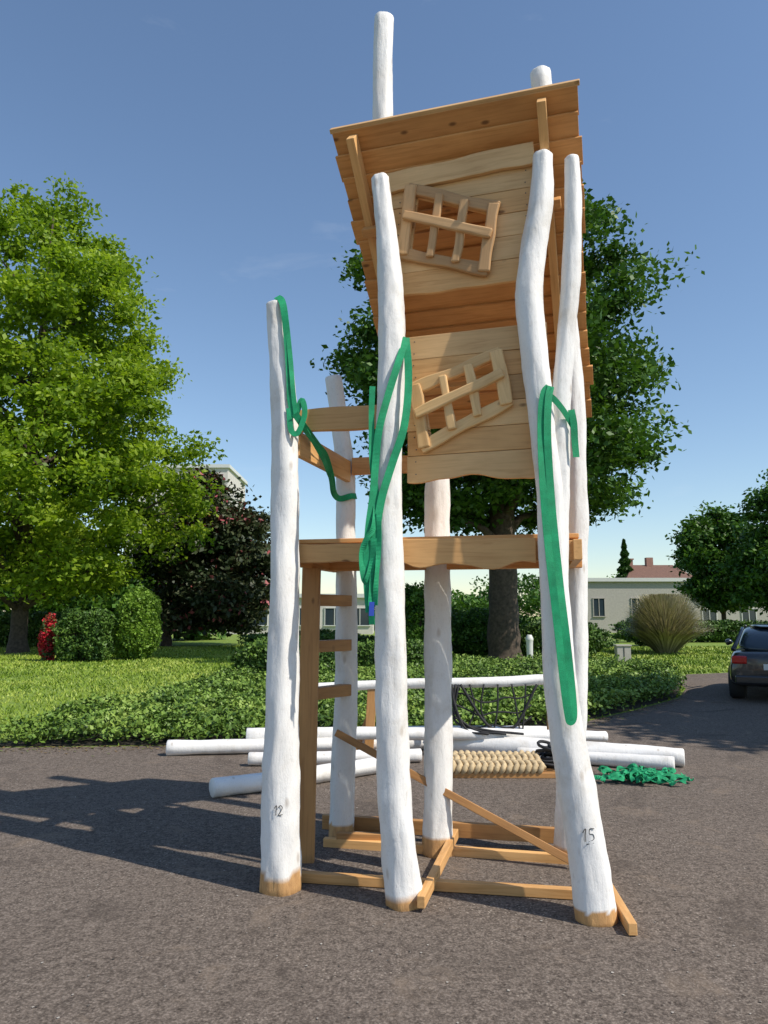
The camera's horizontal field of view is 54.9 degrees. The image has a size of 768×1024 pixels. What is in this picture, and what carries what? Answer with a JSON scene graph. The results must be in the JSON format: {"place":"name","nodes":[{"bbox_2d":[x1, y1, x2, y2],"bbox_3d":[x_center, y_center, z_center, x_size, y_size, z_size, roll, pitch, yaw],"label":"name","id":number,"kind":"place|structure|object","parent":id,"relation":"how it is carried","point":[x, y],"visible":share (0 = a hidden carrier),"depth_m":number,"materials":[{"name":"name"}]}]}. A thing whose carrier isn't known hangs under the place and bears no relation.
{"place":"outdoors","nodes":[
{"label":"outdoors","id":0,"kind":"place"},
{"bbox_2d":[125,464,247,569],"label":"apartment block","id":1,"kind":"structure","parent":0,"point":[230,472],"depth_m":109.95,"materials":[{"name":"white concrete"}]},
{"bbox_2d":[226,598,373,633],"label":"walls","id":2,"kind":"structure","parent":0,"point":[364,629],"depth_m":65.23,"materials":[{"name":"beige paint"}]},
{"bbox_2d":[259,608,370,625],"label":"window frames","id":3,"kind":"structure","parent":2,"relation":"attached to","point":[324,620],"depth_m":65.19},
{"bbox_2d":[254,608,368,624],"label":"windows","id":4,"kind":"structure","parent":3,"relation":"in","point":[362,617],"depth_m":65.30,"materials":[{"name":"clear glass"}]},
{"bbox_2d":[299,594,363,597],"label":"roof edge","id":5,"kind":"object","parent":2,"relation":"on","point":[358,595],"depth_m":65.31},
{"bbox_2d":[0,616,739,747],"bbox_3d":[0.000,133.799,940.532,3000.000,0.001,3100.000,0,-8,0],"label":"lawn ground","id":6,"kind":"structure","parent":0,"point":[231,640],"depth_m":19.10,"materials":[{"name":"green plant"}]},
{"bbox_2d":[37,612,58,660],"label":"red flowering shrub","id":7,"kind":"object","parent":6,"relation":"on","point":[45,644],"visible":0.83,"depth_m":26.23,"materials":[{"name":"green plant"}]},
{"bbox_2d":[0,610,115,647],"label":"clipped shrub","id":8,"kind":"object","parent":6,"relation":"on","point":[35,621],"visible":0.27,"depth_m":36.93,"materials":[{"name":"green plant"}]},
{"bbox_2d":[49,606,116,661],"bbox_3d":[-10.673,4.323,26.159,2.190,2.024,1.460,0,-8,0],"label":"clipped shrub","id":9,"kind":"object","parent":6,"relation":"on","point":[91,645],"visible":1,"depth_m":25.72,"materials":[{"name":"green plant"}]},
{"bbox_2d":[0,170,228,653],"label":"maple tree","id":10,"kind":"object","parent":6,"relation":"on","point":[58,553],"visible":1,"depth_m":30.77,"materials":[{"name":"green plant"}]},
{"bbox_2d":[110,582,162,659],"bbox_3d":[-9.033,4.032,27.315,1.897,2.931,1.873,0,-8,0],"label":"bright shrub","id":11,"kind":"object","parent":6,"relation":"on","point":[136,622],"visible":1,"depth_m":26.82,"materials":[{"name":"green plant"}]},
{"bbox_2d":[127,462,270,646],"bbox_3d":[-9.032,2.346,40.092,9.733,9.997,8.886,-4,-9,29],"label":"red chestnut tree","id":12,"kind":"object","parent":6,"relation":"on","point":[230,591],"visible":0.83,"depth_m":37.96,"materials":[{"name":"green plant"}]},
{"bbox_2d":[237,628,374,644],"bbox_3d":[-3.473,6.135,35.510,7.271,1.116,2.733,0,-8,0],"label":"shrub","id":13,"kind":"object","parent":6,"relation":"on","point":[327,634],"visible":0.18,"depth_m":35.02,"materials":[{"name":"green plant"}]},
{"bbox_2d":[0,686,678,745],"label":"planting bed","id":14,"kind":"object","parent":6,"relation":"on","point":[132,740],"visible":0.13,"depth_m":9.78,"materials":[{"name":"soil"}]},
{"bbox_2d":[227,635,334,689],"bbox_3d":[-2.259,3.307,16.302,2.567,1.276,1.816,0,-8,0],"label":"shrub","id":15,"kind":"object","parent":14,"relation":"on","point":[256,651],"visible":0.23,"depth_m":15.91,"materials":[{"name":"green plant"}]},
{"bbox_2d":[0,650,686,744],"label":"ground cover plants","id":16,"kind":"object","parent":14,"relation":"on","point":[225,701],"visible":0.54,"depth_m":11.19,"materials":[{"name":"green plant"}]},
{"bbox_2d":[357,638,423,666],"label":"shrub","id":17,"kind":"object","parent":14,"relation":"on","point":[365,652],"visible":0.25,"depth_m":18.77,"materials":[{"name":"green plant"}]},
{"bbox_2d":[0,523,690,639],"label":"distant trees","id":18,"kind":"object","parent":6,"relation":"on","point":[465,602],"visible":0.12,"depth_m":79.34,"materials":[{"name":"green plant"}]},
{"bbox_2d":[374,608,479,652],"bbox_3d":[2.178,5.064,31.591,5.253,2.138,2.715,0,-8,0],"label":"shrub","id":19,"kind":"object","parent":6,"relation":"on","point":[452,612],"visible":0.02,"depth_m":31.27,"materials":[{"name":"green plant"}]},
{"bbox_2d":[405,581,453,647],"bbox_3d":[1.431,3.669,24.743,1.900,2.846,1.707,0,-8,0],"label":"tall hedge","id":20,"kind":"object","parent":6,"relation":"on","point":[414,605],"visible":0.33,"depth_m":24.27,"materials":[{"name":"green plant"}]},
{"bbox_2d":[451,607,530,656],"bbox_3d":[4.175,4.879,30.113,4.280,2.051,2.134,0,-8,0],"label":"shrub","id":21,"kind":"object","parent":6,"relation":"on","point":[477,623],"visible":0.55,"depth_m":29.66,"materials":[{"name":"green plant"}]},
{"bbox_2d":[310,178,704,660],"bbox_3d":[4.416,-4.250,28.516,14.411,19.942,14.699,0,-8,0],"label":"chestnut tree","id":22,"kind":"object","parent":6,"relation":"on","point":[613,438],"visible":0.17,"depth_m":26.07,"materials":[{"name":"green plant"}]},
{"bbox_2d":[525,635,532,657],"bbox_3d":[4.750,4.510,24.107,0.260,1.002,0.253,0,-8,0],"label":"white bollard","id":23,"kind":"object","parent":6,"relation":"on","point":[529,644],"visible":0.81,"depth_m":24.04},
{"bbox_2d":[519,618,618,657],"bbox_3d":[6.949,4.882,28.596,4.085,1.615,2.346,0,-8,0],"label":"shrub","id":24,"kind":"object","parent":6,"relation":"on","point":[596,640],"visible":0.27,"depth_m":28.15,"materials":[{"name":"green plant"}]},
{"bbox_2d":[613,644,631,661],"bbox_3d":[8.000,4.772,24.777,0.520,0.645,0.360,0,-8,0],"label":"electrical box","id":25,"kind":"object","parent":6,"relation":"on","point":[622,650],"visible":0.76,"depth_m":24.64,"materials":[{"name":"metal"}]},
{"bbox_2d":[615,538,633,577],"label":"spruce tree","id":26,"kind":"object","parent":6,"relation":"on","point":[624,568],"visible":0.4,"depth_m":89.66,"materials":[{"name":"green plant"}]},
{"bbox_2d":[622,615,646,645],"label":"shrub","id":27,"kind":"object","parent":6,"relation":"on","point":[636,640],"visible":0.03,"depth_m":39.44,"materials":[{"name":"green plant"}]},
{"bbox_2d":[588,578,694,632],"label":"white bungalow","id":28,"kind":"object","parent":6,"relation":"on","point":[609,599],"visible":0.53,"depth_m":71.52,"materials":[{"name":"beige paint"}]},
{"bbox_2d":[594,599,640,615],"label":"windows","id":29,"kind":"structure","parent":28,"relation":"in","point":[597,605],"depth_m":71.38,"materials":[{"name":"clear glass"}]},
{"bbox_2d":[592,598,642,616],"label":"window frames","id":30,"kind":"structure","parent":28,"relation":"in","point":[592,598],"depth_m":71.35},
{"bbox_2d":[610,593,715,653],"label":"pampas grass","id":31,"kind":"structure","parent":6,"relation":"on","point":[664,623],"depth_m":30.79,"materials":[{"name":"plant"}]},
{"bbox_2d":[608,619,767,642],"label":"hedge row","id":32,"kind":"object","parent":6,"relation":"on","point":[725,630],"visible":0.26,"depth_m":44.93,"materials":[{"name":"green plant"}]},
{"bbox_2d":[665,500,757,619],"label":"lime tree","id":33,"kind":"object","parent":6,"relation":"on","point":[700,538],"visible":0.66,"depth_m":58.62,"materials":[{"name":"green plant"}]},
{"bbox_2d":[695,602,767,631],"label":"garage annex","id":34,"kind":"object","parent":6,"relation":"on","point":[749,615],"visible":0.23,"depth_m":73.26,"materials":[{"name":"white paint"}]},
{"bbox_2d":[703,609,755,621],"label":"windows","id":35,"kind":"structure","parent":34,"relation":"in","point":[752,614],"depth_m":73.25,"materials":[{"name":"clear glass"}]},
{"bbox_2d":[702,608,756,620],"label":"window frames","id":36,"kind":"structure","parent":34,"relation":"in","point":[707,608],"depth_m":73.21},
{"bbox_2d":[705,469,767,616],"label":"lime tree","id":37,"kind":"object","parent":6,"relation":"on","point":[747,567],"visible":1,"depth_m":52.55,"materials":[{"name":"green plant"}]},
{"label":"walls","id":38,"kind":"object","parent":6,"relation":"on","visible":0},
{"bbox_2d":[625,565,691,577],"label":"roof","id":39,"kind":"structure","parent":38,"relation":"on","point":[654,571],"depth_m":89.12,"materials":[{"name":"brown tile"}]},
{"bbox_2d":[629,558,652,567],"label":"chimneys","id":40,"kind":"object","parent":39,"relation":"on","point":[648,562],"visible":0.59,"depth_m":90.65,"materials":[{"name":"brick"}]},
{"bbox_2d":[0,673,767,1023],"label":"asphalt pavement","id":41,"kind":"structure","parent":0,"point":[130,941],"depth_m":4.09,"materials":[{"name":"grey asphalt"}]},
{"bbox_2d":[209,757,375,797],"bbox_3d":[-0.759,2.524,7.075,1.858,0.174,0.211,6,-10,-34],"label":"white log","id":42,"kind":"object","parent":41,"relation":"on","point":[233,785],"visible":0.47,"depth_m":6.70,"materials":[{"name":"white wood"}]},
{"bbox_2d":[166,738,423,755],"bbox_3d":[-1.000,2.750,8.724,3.040,0.176,0.175,1,-8,-6],"label":"white log","id":43,"kind":"object","parent":41,"relation":"on","point":[208,747],"visible":0.45,"depth_m":8.57,"materials":[{"name":"white wood"}]},
{"bbox_2d":[246,726,546,738],"bbox_3d":[0.348,2.687,8.940,3.974,0.208,0.263,1,-8,-6],"label":"white log","id":44,"kind":"object","parent":43,"relation":"on","point":[259,733],"visible":0.12,"depth_m":8.78,"materials":[{"name":"white wood"}]},
{"bbox_2d":[248,748,421,764],"bbox_3d":[-0.523,2.664,8.036,1.884,0.145,0.186,1,-8,-6],"label":"white log","id":45,"kind":"object","parent":41,"relation":"on","point":[323,757],"visible":0.3,"depth_m":7.96,"materials":[{"name":"white wood"}]},
{"bbox_2d":[0,690,693,756],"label":"curb","id":46,"kind":"structure","parent":41,"relation":"on","point":[165,745],"depth_m":9.07,"materials":[{"name":"grey concrete"}]},
{"bbox_2d":[356,689,375,749],"bbox_3d":[-0.225,2.468,8.764,0.312,0.775,0.105,0,-8,0],"label":"timber trestle","id":47,"kind":"object","parent":41,"relation":"on","point":[369,720],"visible":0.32,"depth_m":8.73,"materials":[{"name":"brown wood"}]},
{"bbox_2d":[0,747,767,1023],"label":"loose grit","id":48,"kind":"object","parent":41,"relation":"on","point":[358,912],"visible":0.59,"depth_m":4.01,"materials":[{"name":"grey gravel"}]},
{"bbox_2d":[259,11,636,935],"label":"playground tower","id":49,"kind":"structure","parent":41,"relation":"on","point":[467,223],"depth_m":4.67,"materials":[{"name":"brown wood"}]},
{"bbox_2d":[274,295,356,501],"bbox_3d":[-0.410,-0.750,5.191,0.246,1.236,1.090,-3,-9,22],"label":"green lifting strap","id":50,"kind":"object","parent":49,"relation":"attached to","point":[293,410],"visible":1,"depth_m":4.73,"materials":[{"name":"green fabric"}]},
{"bbox_2d":[359,336,411,624],"bbox_3d":[0.012,-0.219,4.395,0.319,1.758,0.068,1,-8,-8],"label":"green lifting strap","id":51,"kind":"object","parent":49,"relation":"attached to","point":[369,556],"visible":1,"depth_m":4.39,"materials":[{"name":"green fabric"}]},
{"bbox_2d":[398,184,416,254],"bbox_3d":[0.149,-1.914,4.850,0.086,0.484,0.035,6,-6,17],"label":"upper window frame left","id":52,"kind":"structure","parent":49,"relation":"in","point":[409,196],"depth_m":4.83,"materials":[{"name":"brown wood"}]},
{"bbox_2d":[411,383,429,448],"bbox_3d":[0.225,-0.603,4.642,0.088,0.420,0.035,-12,-11,15],"label":"lower window frame left","id":53,"kind":"structure","parent":49,"relation":"in","point":[423,441],"depth_m":4.62,"materials":[{"name":"brown wood"}]},
{"bbox_2d":[400,248,487,276],"bbox_3d":[0.380,-1.610,4.754,0.623,0.092,0.035,18,-2,18],"label":"upper window frame bottom","id":54,"kind":"structure","parent":49,"relation":"in","point":[470,267],"depth_m":4.74,"materials":[{"name":"brown wood"}]},
{"bbox_2d":[409,183,500,212],"bbox_3d":[0.443,-2.034,4.795,0.643,0.089,0.035,21,-1,18],"label":"upper window frame top","id":55,"kind":"structure","parent":49,"relation":"in","point":[478,204],"depth_m":4.78,"materials":[{"name":"brown wood"}]},
{"bbox_2d":[412,347,499,392],"bbox_3d":[0.447,-0.879,4.631,0.607,0.091,0.035,-21,-13,13],"label":"lower window frame top","id":56,"kind":"structure","parent":49,"relation":"in","point":[429,382],"depth_m":4.62,"materials":[{"name":"brown wood"}]},
{"bbox_2d":[421,400,512,452],"bbox_3d":[0.502,-0.541,4.567,0.626,0.089,0.035,-27,-14,12],"label":"lower window frame bottom","id":57,"kind":"structure","parent":49,"relation":"in","point":[492,410],"depth_m":4.55,"materials":[{"name":"brown wood"}]},
{"bbox_2d":[478,203,499,272],"bbox_3d":[0.663,-1.732,4.668,0.082,0.456,0.035,8,-5,18],"label":"upper window frame right","id":58,"kind":"structure","parent":49,"relation":"in","point":[484,265],"depth_m":4.65,"materials":[{"name":"brown wood"}]},
{"bbox_2d":[490,349,512,405],"bbox_3d":[0.720,-0.824,4.524,0.087,0.355,0.035,-13,-11,15],"label":"lower window frame right","id":59,"kind":"structure","parent":49,"relation":"in","point":[497,356],"depth_m":4.50,"materials":[{"name":"brown wood"}]},
{"bbox_2d":[537,385,579,725],"bbox_3d":[1.032,0.206,4.162,0.285,1.915,0.126,4,-9,-25],"label":"green lifting strap","id":60,"kind":"object","parent":49,"relation":"attached to","point":[547,397],"visible":1,"depth_m":4.14,"materials":[{"name":"green fabric"}]},
{"bbox_2d":[453,750,555,777],"bbox_3d":[1.150,2.565,7.548,1.201,0.211,0.461,0,-8,0],"label":"woven rope mat","id":61,"kind":"object","parent":41,"relation":"on","point":[498,764],"visible":0.91,"depth_m":7.36,"materials":[{"name":"beige fabric"}]},
{"bbox_2d":[536,740,554,768],"bbox_3d":[1.764,2.533,7.679,0.452,0.290,0.390,0,-8,0],"label":"black rope coil","id":62,"kind":"object","parent":41,"relation":"on","point":[545,754],"visible":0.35,"depth_m":7.63,"materials":[{"name":"black fabric"}]},
{"bbox_2d":[453,736,684,766],"bbox_3d":[1.976,2.668,8.315,2.604,0.237,0.232,-3,-8,18],"label":"white log","id":63,"kind":"object","parent":41,"relation":"on","point":[506,744],"visible":0.42,"depth_m":8.30,"materials":[{"name":"white wood"}]},
{"bbox_2d":[356,727,607,741],"bbox_3d":[1.050,2.577,8.568,3.125,0.200,0.148,1,-8,-4],"label":"white log","id":64,"kind":"object","parent":63,"relation":"on","point":[369,733],"visible":0.45,"depth_m":8.51,"materials":[{"name":"white wood"}]},
{"bbox_2d":[451,684,537,734],"bbox_3d":[1.300,2.349,8.599,1.028,0.677,0.212,0,-8,0],"label":"rope climbing net","id":65,"kind":"object","parent":64,"relation":"on","point":[461,723],"visible":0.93,"depth_m":8.65,"materials":[{"name":"black fabric"}]},
{"bbox_2d":[318,674,543,689],"bbox_3d":[0.476,2.045,8.802,3.169,0.234,0.125,0,-8,0],"label":"white log","id":66,"kind":"object","parent":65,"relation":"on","point":[479,682],"visible":0.53,"depth_m":8.76,"materials":[{"name":"white wood"}]},
{"bbox_2d":[517,747,674,770],"bbox_3d":[2.255,2.654,7.968,1.636,0.154,0.165,-3,-9,22],"label":"white log","id":67,"kind":"object","parent":41,"relation":"on","point":[659,762],"visible":0.51,"depth_m":7.79,"materials":[{"name":"white wood"}]},
{"bbox_2d":[594,763,693,785],"bbox_3d":[2.433,2.560,7.239,1.084,0.121,0.596,0,-8,0],"label":"green strap pile","id":68,"kind":"object","parent":41,"relation":"on","point":[632,772],"visible":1,"depth_m":7.15,"materials":[{"name":"green fabric"}]},
{"bbox_2d":[725,624,767,697],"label":"parked car","id":69,"kind":"object","parent":41,"relation":"on","point":[748,666],"visible":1,"depth_m":13.94,"materials":[{"name":"black paint"}]},
{"bbox_2d":[0,0,767,615],"label":"sky","id":70,"kind":"structure","parent":0,"point":[200,129],"materials":[{"name":"blue"}]}
]}

